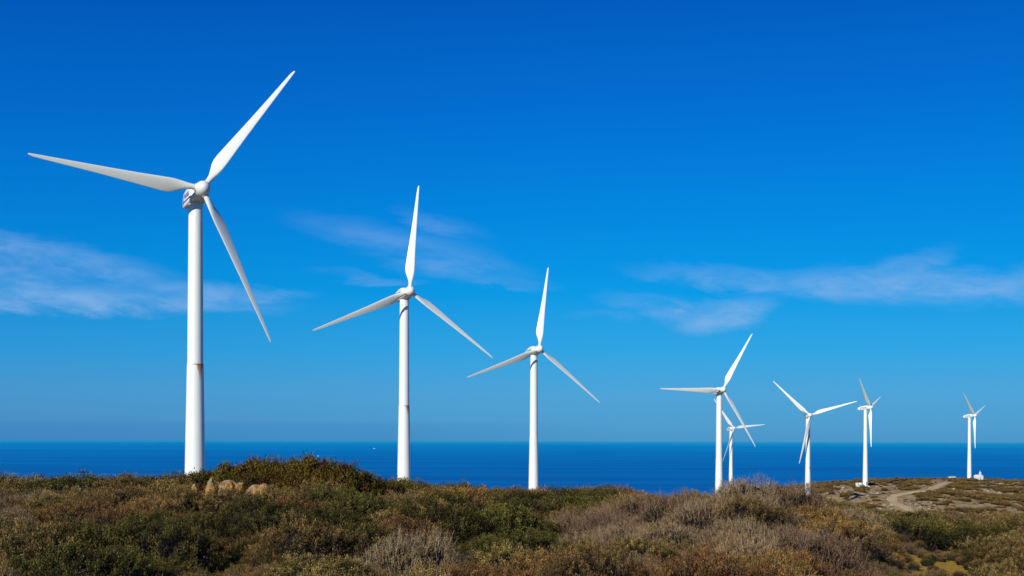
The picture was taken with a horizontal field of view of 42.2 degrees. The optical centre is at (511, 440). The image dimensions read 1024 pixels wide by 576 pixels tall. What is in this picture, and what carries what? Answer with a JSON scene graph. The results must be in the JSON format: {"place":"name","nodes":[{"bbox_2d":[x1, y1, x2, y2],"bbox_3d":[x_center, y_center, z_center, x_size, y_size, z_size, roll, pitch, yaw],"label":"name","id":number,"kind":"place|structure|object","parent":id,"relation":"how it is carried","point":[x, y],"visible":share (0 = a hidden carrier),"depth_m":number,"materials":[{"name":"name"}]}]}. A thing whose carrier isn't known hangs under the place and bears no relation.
{"place":"outdoors","nodes":[
{"label":"outdoors","id":0,"kind":"place"},
{"bbox_2d":[0,440,1023,496],"bbox_3d":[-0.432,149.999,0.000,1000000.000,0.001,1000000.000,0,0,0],"label":"sea water","id":1,"kind":"structure","parent":0,"point":[663,467],"depth_m":10559.42,"materials":[{"name":"blue liquid"}]},
{"bbox_2d":[0,0,1023,442],"label":"sky","id":2,"kind":"structure","parent":0,"point":[837,185],"materials":[{"name":"blue"}]},
{"bbox_2d":[218,479,1023,574],"bbox_3d":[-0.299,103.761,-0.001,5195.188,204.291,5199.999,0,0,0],"label":"ground","id":3,"kind":"structure","parent":0,"point":[950,566],"depth_m":681.32,"materials":[{"name":"soil"}]},
{"bbox_2d":[0,504,41,528],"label":"twiggy shrub","id":4,"kind":"object","parent":3,"relation":"on","point":[12,510],"visible":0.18,"depth_m":31.97,"materials":[{"name":"brown plant"}]},
{"bbox_2d":[0,511,47,547],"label":"olive shrub","id":5,"kind":"object","parent":3,"relation":"on","point":[30,523],"visible":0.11,"depth_m":29.72,"materials":[{"name":"green plant"}]},
{"bbox_2d":[0,554,63,575],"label":"green shrub","id":6,"kind":"object","parent":3,"relation":"on","point":[16,563],"visible":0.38,"depth_m":23.02,"materials":[{"name":"green plant"}]},
{"bbox_2d":[15,503,52,523],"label":"brown shrub","id":7,"kind":"object","parent":3,"relation":"on","point":[32,513],"visible":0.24,"depth_m":37.97,"materials":[{"name":"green plant"}]},
{"bbox_2d":[6,489,78,512],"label":"olive shrub","id":8,"kind":"object","parent":3,"relation":"on","point":[40,502],"visible":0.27,"depth_m":40.70,"materials":[{"name":"green plant"}]},
{"bbox_2d":[0,515,92,562],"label":"olive shrub","id":9,"kind":"object","parent":3,"relation":"on","point":[45,535],"visible":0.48,"depth_m":25.87,"materials":[{"name":"green plant"}]},
{"bbox_2d":[27,497,113,524],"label":"brown shrub","id":10,"kind":"object","parent":3,"relation":"on","point":[76,511],"visible":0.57,"depth_m":38.37,"materials":[{"name":"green plant"}]},
{"bbox_2d":[13,511,139,552],"bbox_3d":[-8.794,2.487,27.420,3.222,2.055,2.690,5,9,31],"label":"green shrub","id":11,"kind":"object","parent":3,"relation":"on","point":[75,530],"visible":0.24,"depth_m":27.04,"materials":[{"name":"green plant"}]},
{"bbox_2d":[48,486,133,508],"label":"olive shrub","id":12,"kind":"object","parent":3,"relation":"on","point":[117,500],"visible":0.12,"depth_m":41.90,"materials":[{"name":"green plant"}]},
{"bbox_2d":[64,492,120,514],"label":"olive shrub","id":13,"kind":"object","parent":3,"relation":"on","point":[98,501],"visible":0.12,"depth_m":40.59,"materials":[{"name":"green plant"}]},
{"bbox_2d":[25,539,162,575],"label":"green shrub","id":14,"kind":"object","parent":3,"relation":"on","point":[97,562],"visible":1,"depth_m":21.68,"materials":[{"name":"green plant"}]},
{"bbox_2d":[71,505,149,527],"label":"brown shrub","id":15,"kind":"object","parent":3,"relation":"on","point":[111,516],"visible":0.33,"depth_m":35.64,"materials":[{"name":"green plant"}]},
{"bbox_2d":[117,508,185,537],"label":"green shrub","id":16,"kind":"object","parent":3,"relation":"on","point":[161,512],"visible":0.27,"depth_m":34.52,"materials":[{"name":"green plant"}]},
{"bbox_2d":[114,493,192,517],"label":"brown shrub","id":17,"kind":"object","parent":3,"relation":"on","point":[151,505],"visible":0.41,"depth_m":37.93,"materials":[{"name":"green plant"}]},
{"bbox_2d":[124,559,183,575],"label":"green shrub","id":18,"kind":"object","parent":3,"relation":"on","point":[165,571],"visible":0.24,"depth_m":23.56,"materials":[{"name":"green plant"}]},
{"bbox_2d":[76,510,235,575],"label":"green shrub","id":19,"kind":"object","parent":3,"relation":"on","point":[156,541],"visible":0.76,"depth_m":26.06,"materials":[{"name":"green plant"}]},
{"bbox_2d":[28,71,294,474],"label":"wind turbine","id":20,"kind":"object","parent":3,"relation":"on","point":[196,197],"visible":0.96,"depth_m":189.84,"materials":[{"name":"white painted steel"},{"name":"fibreglass"}]},
{"bbox_2d":[143,554,208,575],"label":"green shrub","id":21,"kind":"object","parent":3,"relation":"on","point":[175,562],"visible":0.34,"depth_m":24.56,"materials":[{"name":"green plant"}]},
{"bbox_2d":[154,483,211,519],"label":"olive shrub","id":22,"kind":"object","parent":3,"relation":"on","point":[181,498],"visible":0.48,"depth_m":39.46,"materials":[{"name":"green plant"}]},
{"bbox_2d":[163,471,207,492],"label":"dark leafy bush","id":23,"kind":"object","parent":3,"relation":"on","point":[199,479],"visible":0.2,"depth_m":54.55,"materials":[{"name":"green plant"}]},
{"bbox_2d":[174,510,229,538],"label":"green shrub","id":24,"kind":"object","parent":3,"relation":"on","point":[208,520],"visible":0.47,"depth_m":34.86,"materials":[{"name":"green plant"}]},
{"bbox_2d":[186,480,261,516],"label":"olive shrub","id":25,"kind":"object","parent":3,"relation":"on","point":[217,501],"visible":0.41,"depth_m":39.78,"materials":[{"name":"green plant"}]},
{"bbox_2d":[202,459,253,492],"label":"dark leafy bush","id":26,"kind":"object","parent":3,"relation":"on","point":[223,472],"visible":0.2,"depth_m":55.31,"materials":[{"name":"green plant"}]},
{"bbox_2d":[224,528,290,568],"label":"green shrub","id":27,"kind":"object","parent":3,"relation":"on","point":[237,546],"visible":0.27,"depth_m":28.17,"materials":[{"name":"green plant"}]},
{"bbox_2d":[231,453,284,478],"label":"dark leafy bush","id":28,"kind":"object","parent":3,"relation":"on","point":[246,470],"visible":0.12,"depth_m":55.30,"materials":[{"name":"green plant"}]},
{"bbox_2d":[233,466,286,494],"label":"dark leafy bush","id":29,"kind":"object","parent":3,"relation":"on","point":[251,480],"visible":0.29,"depth_m":54.00,"materials":[{"name":"green plant"}]},
{"bbox_2d":[213,493,310,536],"bbox_3d":[-6.397,2.311,34.818,3.152,1.864,2.868,5,-6,1],"label":"green shrub","id":30,"kind":"object","parent":3,"relation":"on","point":[239,509],"visible":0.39,"depth_m":34.68,"materials":[{"name":"green plant"}]},
{"bbox_2d":[239,538,284,566],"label":"olive shrub","id":31,"kind":"object","parent":3,"relation":"on","point":[255,547],"visible":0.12,"depth_m":26.46,"materials":[{"name":"green plant"}]},
{"bbox_2d":[214,508,318,549],"bbox_3d":[-5.669,2.417,31.880,2.969,1.658,3.245,6,0,-20],"label":"green shrub","id":32,"kind":"object","parent":3,"relation":"on","point":[260,522],"visible":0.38,"depth_m":31.32,"materials":[{"name":"green plant"}]},
{"bbox_2d":[246,454,302,485],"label":"dark leafy bush","id":33,"kind":"object","parent":3,"relation":"on","point":[265,465],"visible":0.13,"depth_m":55.04,"materials":[{"name":"green plant"}]},
{"bbox_2d":[252,483,299,504],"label":"olive shrub","id":34,"kind":"object","parent":3,"relation":"on","point":[270,495],"visible":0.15,"depth_m":41.36,"materials":[{"name":"green plant"}]},
{"bbox_2d":[271,468,313,490],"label":"dark leafy bush","id":35,"kind":"object","parent":3,"relation":"on","point":[294,479],"visible":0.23,"depth_m":53.55,"materials":[{"name":"green plant"}]},
{"bbox_2d":[277,450,329,480],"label":"dark leafy bush","id":36,"kind":"object","parent":3,"relation":"on","point":[306,463],"visible":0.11,"depth_m":54.77,"materials":[{"name":"green plant"}]},
{"bbox_2d":[268,491,340,515],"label":"brown shrub","id":37,"kind":"object","parent":3,"relation":"on","point":[307,502],"visible":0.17,"depth_m":35.67,"materials":[{"name":"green plant"}]},
{"bbox_2d":[244,507,384,569],"bbox_3d":[-3.835,2.263,25.661,2.785,1.959,2.376,-8,-11,43],"label":"olive shrub","id":38,"kind":"object","parent":3,"relation":"on","point":[313,539],"visible":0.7,"depth_m":25.28,"materials":[{"name":"green plant"}]},
{"bbox_2d":[262,550,375,575],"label":"olive shrub","id":39,"kind":"object","parent":3,"relation":"on","point":[317,564],"visible":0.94,"depth_m":21.62,"materials":[{"name":"green plant"}]},
{"bbox_2d":[306,470,342,489],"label":"dark leafy bush","id":40,"kind":"object","parent":3,"relation":"on","point":[323,480],"visible":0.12,"depth_m":53.67,"materials":[{"name":"green plant"}]},
{"bbox_2d":[285,483,364,505],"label":"green shrub","id":41,"kind":"object","parent":3,"relation":"on","point":[320,496],"visible":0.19,"depth_m":39.34,"materials":[{"name":"green plant"}]},
{"bbox_2d":[286,507,369,529],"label":"green shrub","id":42,"kind":"object","parent":3,"relation":"on","point":[336,517],"visible":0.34,"depth_m":33.20,"materials":[{"name":"green plant"}]},
{"bbox_2d":[279,558,377,575],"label":"green shrub","id":43,"kind":"object","parent":3,"relation":"on","point":[359,567],"visible":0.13,"depth_m":22.23,"materials":[{"name":"green plant"}]},
{"bbox_2d":[295,456,369,492],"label":"dark leafy bush","id":44,"kind":"object","parent":3,"relation":"on","point":[329,467],"visible":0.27,"depth_m":54.49,"materials":[{"name":"green plant"}]},
{"bbox_2d":[314,492,393,524],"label":"green shrub","id":45,"kind":"object","parent":3,"relation":"on","point":[369,507],"visible":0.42,"depth_m":35.26,"materials":[{"name":"green plant"}]},
{"bbox_2d":[325,458,382,496],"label":"dark leafy bush","id":46,"kind":"object","parent":3,"relation":"on","point":[360,477],"visible":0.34,"depth_m":54.53,"materials":[{"name":"green plant"}]},
{"bbox_2d":[324,488,401,509],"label":"green shrub","id":47,"kind":"object","parent":3,"relation":"on","point":[379,498],"visible":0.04,"depth_m":41.32,"materials":[{"name":"green plant"}]},
{"bbox_2d":[326,514,407,557],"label":"green shrub","id":48,"kind":"object","parent":3,"relation":"on","point":[371,530],"visible":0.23,"depth_m":26.61,"materials":[{"name":"green plant"}]},
{"bbox_2d":[365,470,396,498],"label":"dark leafy bush","id":49,"kind":"object","parent":3,"relation":"on","point":[385,487],"visible":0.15,"depth_m":55.62,"materials":[{"name":"green plant"}]},
{"bbox_2d":[376,473,409,495],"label":"dark leafy bush","id":50,"kind":"object","parent":3,"relation":"on","point":[397,487],"visible":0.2,"depth_m":56.88,"materials":[{"name":"green plant"}]},
{"bbox_2d":[313,186,492,480],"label":"wind turbine","id":51,"kind":"object","parent":3,"relation":"on","point":[402,296],"visible":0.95,"depth_m":287.61,"materials":[{"name":"white painted steel"},{"name":"fibreglass"}]},
{"bbox_2d":[357,523,467,575],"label":"twiggy shrub","id":52,"kind":"object","parent":3,"relation":"on","point":[404,555],"visible":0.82,"depth_m":24.28,"materials":[{"name":"grey plant"}]},
{"bbox_2d":[369,507,461,551],"bbox_3d":[-2.400,2.367,29.181,2.781,1.836,2.588,-1,3,21],"label":"brown shrub","id":53,"kind":"object","parent":3,"relation":"on","point":[410,523],"visible":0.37,"depth_m":28.96,"materials":[{"name":"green plant"}]},
{"bbox_2d":[365,494,481,528],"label":"olive shrub","id":54,"kind":"object","parent":3,"relation":"on","point":[421,509],"visible":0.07,"depth_m":31.94,"materials":[{"name":"green plant"}]},
{"bbox_2d":[370,492,511,545],"bbox_3d":[-1.688,2.313,31.214,3.637,2.132,2.962,7,3,18],"label":"green shrub","id":55,"kind":"object","parent":3,"relation":"on","point":[466,528],"visible":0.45,"depth_m":30.90,"materials":[{"name":"green plant"}]},
{"bbox_2d":[420,558,509,575],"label":"brown shrub","id":56,"kind":"object","parent":3,"relation":"on","point":[474,571],"visible":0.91,"depth_m":23.04,"materials":[{"name":"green plant"}]},
{"bbox_2d":[448,535,503,559],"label":"green shrub","id":57,"kind":"object","parent":3,"relation":"on","point":[480,542],"visible":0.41,"depth_m":28.43,"materials":[{"name":"green plant"}]},
{"bbox_2d":[466,539,555,574],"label":"olive shrub","id":58,"kind":"object","parent":3,"relation":"on","point":[497,552],"visible":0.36,"depth_m":25.13,"materials":[{"name":"green plant"}]},
{"bbox_2d":[0,469,1023,575],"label":"scrub","id":59,"kind":"object","parent":3,"relation":"on","point":[930,529],"visible":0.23,"depth_m":55.50,"materials":[{"name":"plant"}]},
{"bbox_2d":[461,528,571,559],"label":"green shrub","id":60,"kind":"object","parent":3,"relation":"on","point":[529,540],"visible":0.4,"depth_m":28.11,"materials":[{"name":"green plant"}]},
{"bbox_2d":[466,496,567,536],"bbox_3d":[-0.058,2.467,33.315,3.208,2.164,3.169,5,-1,16],"label":"green shrub","id":61,"kind":"object","parent":3,"relation":"on","point":[521,519],"visible":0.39,"depth_m":32.80,"materials":[{"name":"green plant"}]},
{"bbox_2d":[25,488,1018,575],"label":"undergrowth","id":62,"kind":"object","parent":3,"relation":"on","point":[928,559],"visible":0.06,"depth_m":33.63,"materials":[{"name":"plant"}]},
{"bbox_2d":[467,267,599,489],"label":"wind turbine","id":63,"kind":"object","parent":3,"relation":"on","point":[532,352],"visible":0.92,"depth_m":371.13,"materials":[{"name":"paint"}]},
{"bbox_2d":[490,544,616,575],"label":"brown shrub","id":64,"kind":"object","parent":3,"relation":"on","point":[519,565],"visible":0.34,"depth_m":23.84,"materials":[{"name":"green plant"}]},
{"bbox_2d":[535,512,583,535],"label":"twiggy shrub","id":65,"kind":"object","parent":3,"relation":"on","point":[563,528],"visible":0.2,"depth_m":34.95,"materials":[{"name":"brown plant"}]},
{"bbox_2d":[512,549,621,575],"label":"brown shrub","id":66,"kind":"object","parent":3,"relation":"on","point":[531,570],"visible":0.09,"depth_m":22.18,"materials":[{"name":"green plant"}]},
{"bbox_2d":[536,533,608,562],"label":"olive shrub","id":67,"kind":"object","parent":3,"relation":"on","point":[582,547],"visible":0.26,"depth_m":27.05,"materials":[{"name":"green plant"}]},
{"bbox_2d":[546,527,611,552],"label":"twiggy shrub","id":68,"kind":"object","parent":3,"relation":"on","point":[573,540],"visible":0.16,"depth_m":28.76,"materials":[{"name":"brown plant"}]},
{"bbox_2d":[531,539,652,575],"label":"olive shrub","id":69,"kind":"object","parent":3,"relation":"on","point":[603,567],"visible":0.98,"depth_m":20.30,"materials":[{"name":"green plant"}]},
{"bbox_2d":[560,504,649,538],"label":"twiggy shrub","id":70,"kind":"object","parent":3,"relation":"on","point":[613,516],"visible":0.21,"depth_m":34.90,"materials":[{"name":"brown plant"}]},
{"bbox_2d":[563,507,648,540],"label":"twiggy shrub","id":71,"kind":"object","parent":3,"relation":"on","point":[585,525],"visible":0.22,"depth_m":33.00,"materials":[{"name":"brown plant"}]},
{"bbox_2d":[584,516,655,542],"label":"twiggy shrub","id":72,"kind":"object","parent":3,"relation":"on","point":[619,528],"visible":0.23,"depth_m":31.07,"materials":[{"name":"brown plant"}]},
{"bbox_2d":[583,524,666,561],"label":"twiggy shrub","id":73,"kind":"object","parent":3,"relation":"on","point":[601,541],"visible":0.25,"depth_m":26.98,"materials":[{"name":"brown plant"}]},
{"bbox_2d":[599,490,658,520],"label":"twiggy shrub","id":74,"kind":"object","parent":3,"relation":"on","point":[632,506],"visible":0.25,"depth_m":39.83,"materials":[{"name":"brown plant"}]},
{"bbox_2d":[600,533,680,566],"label":"olive shrub","id":75,"kind":"object","parent":3,"relation":"on","point":[654,549],"visible":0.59,"depth_m":26.30,"materials":[{"name":"green plant"}]},
{"bbox_2d":[630,486,702,524],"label":"twiggy shrub","id":76,"kind":"object","parent":3,"relation":"on","point":[659,510],"visible":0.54,"depth_m":36.59,"materials":[{"name":"brown plant"}]},
{"bbox_2d":[630,516,705,551],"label":"twiggy shrub","id":77,"kind":"object","parent":3,"relation":"on","point":[679,536],"visible":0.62,"depth_m":30.21,"materials":[{"name":"brown plant"}]},
{"bbox_2d":[656,491,741,536],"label":"twiggy shrub","id":78,"kind":"object","parent":3,"relation":"on","point":[691,516],"visible":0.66,"depth_m":32.25,"materials":[{"name":"grey plant"}]},
{"bbox_2d":[660,334,755,492],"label":"wind turbine","id":79,"kind":"object","parent":3,"relation":"on","point":[718,392],"visible":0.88,"depth_m":473.59,"materials":[{"name":"paint"}]},
{"bbox_2d":[695,516,773,548],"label":"twiggy shrub","id":80,"kind":"object","parent":3,"relation":"on","point":[715,530],"visible":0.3,"depth_m":30.20,"materials":[{"name":"brown plant"}]},
{"bbox_2d":[702,530,773,550],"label":"brown shrub","id":81,"kind":"object","parent":3,"relation":"on","point":[747,537],"visible":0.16,"depth_m":27.52,"materials":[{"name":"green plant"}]},
{"bbox_2d":[714,399,764,482],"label":"wind turbine","id":82,"kind":"object","parent":3,"relation":"on","point":[731,430],"visible":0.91,"depth_m":855.06,"materials":[{"name":"paint"}]},
{"bbox_2d":[702,472,782,506],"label":"twiggy shrub","id":83,"kind":"object","parent":3,"relation":"on","point":[733,488],"visible":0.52,"depth_m":35.71,"materials":[{"name":"brown plant"}]},
{"bbox_2d":[704,513,785,547],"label":"twiggy shrub","id":84,"kind":"object","parent":3,"relation":"on","point":[743,532],"visible":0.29,"depth_m":29.42,"materials":[{"name":"brown plant"}]},
{"bbox_2d":[706,527,788,567],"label":"twiggy shrub","id":85,"kind":"object","parent":3,"relation":"on","point":[751,547],"visible":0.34,"depth_m":23.84,"materials":[{"name":"brown plant"}]},
{"bbox_2d":[717,490,785,516],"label":"twiggy shrub","id":86,"kind":"object","parent":3,"relation":"on","point":[763,499],"visible":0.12,"depth_m":34.05,"materials":[{"name":"brown plant"}]},
{"bbox_2d":[707,553,799,575],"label":"brown shrub","id":87,"kind":"object","parent":3,"relation":"on","point":[764,562],"visible":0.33,"depth_m":21.02,"materials":[{"name":"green plant"}]},
{"bbox_2d":[711,491,801,533],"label":"olive shrub","id":88,"kind":"object","parent":3,"relation":"on","point":[760,510],"visible":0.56,"depth_m":31.94,"materials":[{"name":"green plant"}]},
{"bbox_2d":[717,546,818,575],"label":"brown shrub","id":89,"kind":"object","parent":3,"relation":"on","point":[785,560],"visible":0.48,"depth_m":21.98,"materials":[{"name":"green plant"}]},
{"bbox_2d":[750,543,842,575],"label":"brown shrub","id":90,"kind":"object","parent":3,"relation":"on","point":[821,570],"visible":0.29,"depth_m":22.98,"materials":[{"name":"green plant"}]},
{"bbox_2d":[764,478,835,516],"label":"twiggy shrub","id":91,"kind":"object","parent":3,"relation":"on","point":[795,499],"visible":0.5,"depth_m":35.44,"materials":[{"name":"brown plant"}]},
{"bbox_2d":[748,521,877,575],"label":"twiggy shrub","id":92,"kind":"object","parent":3,"relation":"on","point":[834,555],"visible":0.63,"depth_m":26.35,"materials":[{"name":"brown plant"}]},
{"bbox_2d":[773,381,856,492],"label":"wind turbine","id":93,"kind":"object","parent":3,"relation":"on","point":[807,416],"visible":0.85,"depth_m":623.89,"materials":[{"name":"white paint"}]},
{"bbox_2d":[779,499,859,532],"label":"brown shrub","id":94,"kind":"object","parent":3,"relation":"on","point":[813,513],"visible":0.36,"depth_m":33.69,"materials":[{"name":"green plant"}]},
{"bbox_2d":[797,509,896,565],"bbox_3d":[7.770,2.593,32.029,2.873,1.811,2.687,-6,2,-2],"label":"brown shrub","id":95,"kind":"object","parent":3,"relation":"on","point":[868,543],"visible":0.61,"depth_m":31.58,"materials":[{"name":"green plant"}]},
{"bbox_2d":[827,503,894,545],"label":"twiggy shrub","id":96,"kind":"object","parent":3,"relation":"on","point":[852,512],"visible":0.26,"depth_m":37.02,"materials":[{"name":"brown plant"}]},
{"bbox_2d":[858,378,879,485],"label":"wind turbine","id":97,"kind":"object","parent":3,"relation":"on","point":[865,459],"visible":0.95,"depth_m":761.06,"materials":[{"name":"paint"}]},
{"bbox_2d":[758,477,1023,517],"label":"heath","id":98,"kind":"object","parent":3,"relation":"on","point":[961,484],"visible":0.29,"depth_m":735.30,"materials":[{"name":"brown plant"}]},
{"bbox_2d":[963,392,982,477],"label":"wind turbine","id":99,"kind":"object","parent":3,"relation":"on","point":[969,473],"visible":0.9,"depth_m":921.78,"materials":[{"name":"paint"}]},
{"bbox_2d":[946,530,1022,564],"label":"olive shrub","id":100,"kind":"object","parent":3,"relation":"on","point":[978,542],"visible":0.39,"depth_m":41.30,"materials":[{"name":"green plant"}]},
{"bbox_2d":[961,536,1023,563],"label":"olive shrub","id":101,"kind":"object","parent":3,"relation":"on","point":[981,553],"visible":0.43,"depth_m":39.63,"materials":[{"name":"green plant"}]},
{"bbox_2d":[962,563,1023,575],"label":"olive shrub","id":102,"kind":"object","parent":3,"relation":"on","point":[990,572],"visible":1,"depth_m":21.72,"materials":[{"name":"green plant"}]},
{"bbox_2d":[973,545,1023,567],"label":"olive shrub","id":103,"kind":"object","parent":3,"relation":"on","point":[994,556],"visible":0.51,"depth_m":36.87,"materials":[{"name":"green plant"}]},
{"bbox_2d":[987,553,1023,575],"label":"olive shrub","id":104,"kind":"object","parent":3,"relation":"on","point":[1019,570],"visible":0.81,"depth_m":32.16,"materials":[{"name":"green plant"}]},
{"bbox_2d":[886,482,949,513],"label":"dirt road","id":105,"kind":"structure","parent":0,"point":[892,498],"depth_m":700.52,"materials":[{"name":"beige soil"}]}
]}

